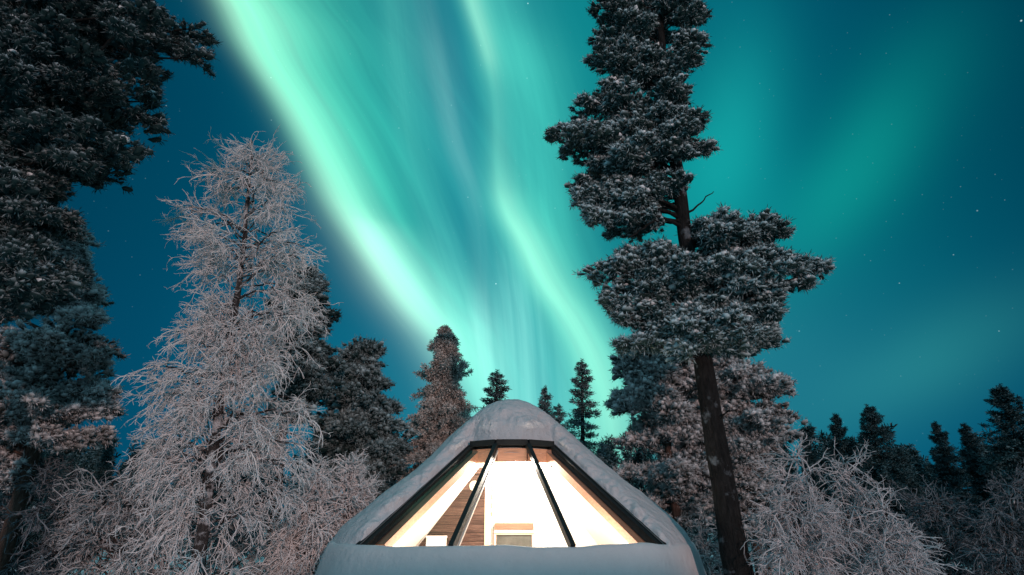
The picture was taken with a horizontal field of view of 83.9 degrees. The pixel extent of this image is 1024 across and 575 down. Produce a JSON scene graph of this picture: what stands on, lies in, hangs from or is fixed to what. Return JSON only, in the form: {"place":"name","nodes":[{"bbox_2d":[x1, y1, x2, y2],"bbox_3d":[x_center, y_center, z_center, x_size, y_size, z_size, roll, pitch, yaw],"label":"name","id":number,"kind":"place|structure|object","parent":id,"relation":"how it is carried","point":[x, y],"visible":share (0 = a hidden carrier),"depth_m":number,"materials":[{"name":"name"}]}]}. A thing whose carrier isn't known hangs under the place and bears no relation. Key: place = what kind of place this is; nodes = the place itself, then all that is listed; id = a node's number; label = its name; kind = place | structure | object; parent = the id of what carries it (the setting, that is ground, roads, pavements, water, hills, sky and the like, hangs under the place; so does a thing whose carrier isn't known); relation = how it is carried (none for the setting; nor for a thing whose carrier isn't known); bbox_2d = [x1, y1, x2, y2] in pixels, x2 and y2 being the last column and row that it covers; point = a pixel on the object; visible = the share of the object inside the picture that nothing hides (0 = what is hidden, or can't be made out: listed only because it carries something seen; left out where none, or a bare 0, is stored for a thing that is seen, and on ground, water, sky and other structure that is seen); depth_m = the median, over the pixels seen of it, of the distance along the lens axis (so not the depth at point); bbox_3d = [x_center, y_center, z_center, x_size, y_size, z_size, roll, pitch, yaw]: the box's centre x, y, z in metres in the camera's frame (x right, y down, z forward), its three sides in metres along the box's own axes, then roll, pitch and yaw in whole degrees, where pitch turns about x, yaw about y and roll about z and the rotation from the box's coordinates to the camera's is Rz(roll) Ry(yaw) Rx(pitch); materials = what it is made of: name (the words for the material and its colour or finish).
{"place":"outdoors","nodes":[
{"label":"outdoors","id":0,"kind":"place"},
{"bbox_2d":[0,0,1023,523],"label":"sky","id":1,"kind":"structure","parent":0,"point":[890,132],"materials":[{"name":"teal"}]},
{"bbox_2d":[10,530,1018,574],"bbox_3d":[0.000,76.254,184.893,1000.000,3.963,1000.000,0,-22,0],"label":"ground","id":2,"kind":"structure","parent":0,"point":[263,558],"depth_m":23.33,"materials":[{"name":"white snow"}]},
{"bbox_2d":[0,487,13,531],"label":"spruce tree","id":3,"kind":"object","parent":2,"relation":"on","point":[3,510],"visible":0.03,"depth_m":21.30,"materials":[{"name":"green plant"}]},
{"bbox_2d":[22,457,78,563],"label":"spruce tree","id":4,"kind":"object","parent":2,"relation":"on","point":[39,535],"visible":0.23,"depth_m":22.43,"materials":[{"name":"green plant"}]},
{"bbox_2d":[0,450,110,574],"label":"frosted bush","id":5,"kind":"object","parent":2,"relation":"on","point":[19,554],"visible":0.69,"depth_m":11.20,"materials":[{"name":"white plant"}]},
{"bbox_2d":[0,204,130,574],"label":"pine tree","id":6,"kind":"object","parent":2,"relation":"on","point":[41,407],"visible":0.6,"depth_m":11.73,"materials":[{"name":"green plant"}]},
{"bbox_2d":[76,443,114,559],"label":"spruce tree","id":7,"kind":"object","parent":2,"relation":"on","point":[103,467],"visible":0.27,"depth_m":24.73,"materials":[{"name":"green plant"}]},
{"bbox_2d":[19,458,189,574],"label":"frosted bush","id":8,"kind":"object","parent":2,"relation":"on","point":[96,520],"visible":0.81,"depth_m":10.59,"materials":[{"name":"white plant"}]},
{"bbox_2d":[0,0,221,322],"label":"pine tree","id":9,"kind":"object","parent":2,"relation":"on","point":[63,95],"visible":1,"depth_m":8.99,"materials":[{"name":"green plant"}]},
{"bbox_2d":[133,467,168,559],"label":"spruce tree","id":10,"kind":"object","parent":2,"relation":"on","point":[155,496],"visible":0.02,"depth_m":24.40,"materials":[{"name":"green plant"}]},
{"bbox_2d":[165,505,278,574],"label":"frosted bush","id":11,"kind":"object","parent":2,"relation":"on","point":[243,539],"visible":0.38,"depth_m":13.02,"materials":[{"name":"white plant"}]},
{"bbox_2d":[102,127,343,574],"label":"birch tree","id":12,"kind":"object","parent":2,"relation":"on","point":[247,452],"visible":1,"depth_m":10.88,"materials":[{"name":"white plant"}]},
{"bbox_2d":[208,466,255,563],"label":"spruce tree","id":13,"kind":"object","parent":2,"relation":"on","point":[229,496],"visible":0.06,"depth_m":23.15,"materials":[{"name":"green plant"}]},
{"bbox_2d":[244,448,353,574],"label":"frosted sapling","id":14,"kind":"object","parent":2,"relation":"on","point":[287,558],"visible":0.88,"depth_m":11.32,"materials":[{"name":"white plant"}]},
{"bbox_2d":[252,258,351,574],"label":"pine tree","id":15,"kind":"object","parent":2,"relation":"on","point":[321,351],"visible":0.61,"depth_m":15.95,"materials":[{"name":"green plant"}]},
{"bbox_2d":[287,450,320,564],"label":"spruce tree","id":16,"kind":"object","parent":2,"relation":"on","point":[309,461],"visible":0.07,"depth_m":22.99,"materials":[{"name":"green plant"}]},
{"bbox_2d":[314,446,384,544],"bbox_3d":[-3.467,4.991,12.040,1.548,3.211,1.372,0,-22,0],"label":"frosted sapling","id":17,"kind":"object","parent":2,"relation":"on","point":[361,496],"visible":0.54,"depth_m":12.14,"materials":[{"name":"white plant"}]},
{"bbox_2d":[308,335,421,497],"bbox_3d":[-4.582,5.023,17.375,3.570,7.493,3.289,0,-22,0],"label":"pine tree","id":18,"kind":"object","parent":2,"relation":"on","point":[361,419],"visible":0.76,"depth_m":17.13,"materials":[{"name":"green plant"}]},
{"bbox_2d":[382,324,479,482],"bbox_3d":[-1.999,5.080,18.638,5.591,8.093,5.531,-6,-23,15],"label":"spruce tree","id":19,"kind":"object","parent":2,"relation":"on","point":[441,421],"visible":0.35,"depth_m":18.66,"materials":[{"name":"green plant"}]},
{"bbox_2d":[479,369,511,409],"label":"spruce tree","id":20,"kind":"object","parent":2,"relation":"on","point":[496,394],"visible":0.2,"depth_m":21.91,"materials":[{"name":"green plant"}]},
{"bbox_2d":[315,540,706,574],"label":"snow bank","id":21,"kind":"structure","parent":2,"relation":"on","point":[602,559],"depth_m":8.24,"materials":[{"name":"white snow"}]},
{"bbox_2d":[2,422,1023,551],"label":"forest","id":22,"kind":"object","parent":2,"relation":"on","point":[89,459],"visible":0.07,"depth_m":39.52,"materials":[{"name":"plant"}]},
{"bbox_2d":[333,399,693,546],"bbox_3d":[0.000,4.282,11.668,6.920,3.977,6.784,0,-22,0],"label":"cabin","id":23,"kind":"object","parent":2,"relation":"on","point":[593,499],"visible":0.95,"depth_m":10.84,"materials":[{"name":"white wood"}]},
{"bbox_2d":[426,536,446,545],"bbox_3d":[-1.530,5.330,11.430,0.420,0.640,0.110,0,-22,0],"label":"headboard","id":24,"kind":"object","parent":23,"relation":"attached to","point":[435,540],"visible":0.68,"depth_m":11.48,"materials":[{"name":"white fabric"}]},
{"bbox_2d":[469,481,475,489],"bbox_3d":[-0.798,4.238,12.164,0.276,0.281,0.100,0,-22,0],"label":"wall lamp","id":25,"kind":"object","parent":23,"relation":"attached to","point":[472,485],"visible":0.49,"depth_m":12.13,"materials":[{"name":"white paint"}]},
{"bbox_2d":[494,523,533,546],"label":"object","id":26,"kind":"object","parent":23,"relation":"on","point":[525,538],"depth_m":12.59,"materials":[{"name":"white wood"}]},
{"bbox_2d":[491,481,551,546],"bbox_3d":[0.210,5.296,12.808,1.380,1.817,0.044,0,-22,0],"label":"curtain","id":27,"kind":"object","parent":23,"relation":"hanging from","point":[526,504],"visible":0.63,"depth_m":12.93,"materials":[{"name":"white fabric"}]},
{"bbox_2d":[537,385,555,417],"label":"spruce tree","id":28,"kind":"object","parent":2,"relation":"on","point":[544,405],"visible":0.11,"depth_m":22.06,"materials":[{"name":"green plant"}]},
{"bbox_2d":[551,403,568,429],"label":"spruce tree","id":29,"kind":"object","parent":2,"relation":"on","point":[558,408],"visible":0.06,"depth_m":23.75,"materials":[{"name":"green plant"}]},
{"bbox_2d":[564,358,610,463],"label":"spruce tree","id":30,"kind":"object","parent":2,"relation":"on","point":[580,393],"visible":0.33,"depth_m":20.62,"materials":[{"name":"green plant"}]},
{"bbox_2d":[602,330,720,531],"bbox_3d":[3.934,4.165,14.713,3.404,6.769,3.039,11,-25,-26],"label":"pine tree","id":31,"kind":"object","parent":2,"relation":"on","point":[659,394],"visible":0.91,"depth_m":14.25,"materials":[{"name":"green plant"}]},
{"bbox_2d":[542,0,836,574],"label":"pine tree","id":32,"kind":"object","parent":2,"relation":"on","point":[720,290],"visible":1,"depth_m":11.04,"materials":[{"name":"green plant"}]},
{"bbox_2d":[685,516,723,574],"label":"frosted bush","id":33,"kind":"object","parent":2,"relation":"on","point":[706,551],"visible":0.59,"depth_m":12.31,"materials":[{"name":"white plant"}]},
{"bbox_2d":[692,353,810,574],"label":"pine tree","id":34,"kind":"object","parent":2,"relation":"on","point":[753,430],"visible":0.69,"depth_m":15.09,"materials":[{"name":"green plant"}]},
{"bbox_2d":[749,476,781,560],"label":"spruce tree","id":35,"kind":"object","parent":2,"relation":"on","point":[768,547],"visible":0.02,"depth_m":22.76,"materials":[{"name":"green plant"}]},
{"bbox_2d":[740,434,868,574],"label":"frosted birch","id":36,"kind":"object","parent":2,"relation":"on","point":[798,514],"visible":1,"depth_m":9.10,"materials":[{"name":"white plant"}]},
{"bbox_2d":[798,429,838,561],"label":"spruce tree","id":37,"kind":"object","parent":2,"relation":"on","point":[811,460],"visible":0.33,"depth_m":25.66,"materials":[{"name":"green plant"}]},
{"bbox_2d":[793,438,913,574],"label":"frosted birch","id":38,"kind":"object","parent":2,"relation":"on","point":[848,488],"visible":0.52,"depth_m":9.82,"materials":[{"name":"white plant"}]},
{"bbox_2d":[824,413,882,560],"bbox_3d":[14.751,8.561,24.659,2.816,6.251,2.528,10,-25,-27],"label":"spruce tree","id":39,"kind":"object","parent":2,"relation":"on","point":[842,446],"visible":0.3,"depth_m":25.04,"materials":[{"name":"green plant"}]},
{"bbox_2d":[849,404,942,557],"bbox_3d":[15.651,8.142,23.762,3.665,6.538,3.715,-11,-25,25],"label":"spruce tree","id":40,"kind":"object","parent":2,"relation":"on","point":[871,418],"visible":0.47,"depth_m":23.76,"materials":[{"name":"green plant"}]},
{"bbox_2d":[838,477,973,574],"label":"frosted birch","id":41,"kind":"object","parent":2,"relation":"on","point":[891,564],"visible":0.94,"depth_m":9.12,"materials":[{"name":"white plant"}]},
{"bbox_2d":[894,449,941,536],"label":"spruce tree","id":42,"kind":"object","parent":2,"relation":"on","point":[909,482],"visible":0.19,"depth_m":26.45,"materials":[{"name":"green plant"}]},
{"bbox_2d":[869,474,1008,574],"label":"frosted bush","id":43,"kind":"object","parent":2,"relation":"on","point":[927,515],"visible":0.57,"depth_m":13.63,"materials":[{"name":"white plant"}]},
{"bbox_2d":[928,421,997,560],"bbox_3d":[18.212,8.420,23.658,2.693,5.747,2.417,-2,-24,8],"label":"spruce tree","id":44,"kind":"object","parent":2,"relation":"on","point":[942,450],"visible":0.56,"depth_m":23.88,"materials":[{"name":"green plant"}]},
{"bbox_2d":[950,459,1023,574],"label":"frosted bush","id":45,"kind":"object","parent":2,"relation":"on","point":[1001,557],"visible":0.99,"depth_m":12.71,"materials":[{"name":"white plant"}]},
{"bbox_2d":[957,422,1018,547],"bbox_3d":[20.983,9.004,25.360,2.511,5.972,2.798,-14,-27,32],"label":"spruce tree","id":46,"kind":"object","parent":2,"relation":"on","point":[971,452],"visible":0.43,"depth_m":25.74,"materials":[{"name":"green plant"}]},
{"bbox_2d":[977,383,1023,557],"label":"spruce tree","id":47,"kind":"object","parent":2,"relation":"on","point":[1004,456],"visible":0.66,"depth_m":21.38,"materials":[{"name":"green plant"}]}
]}

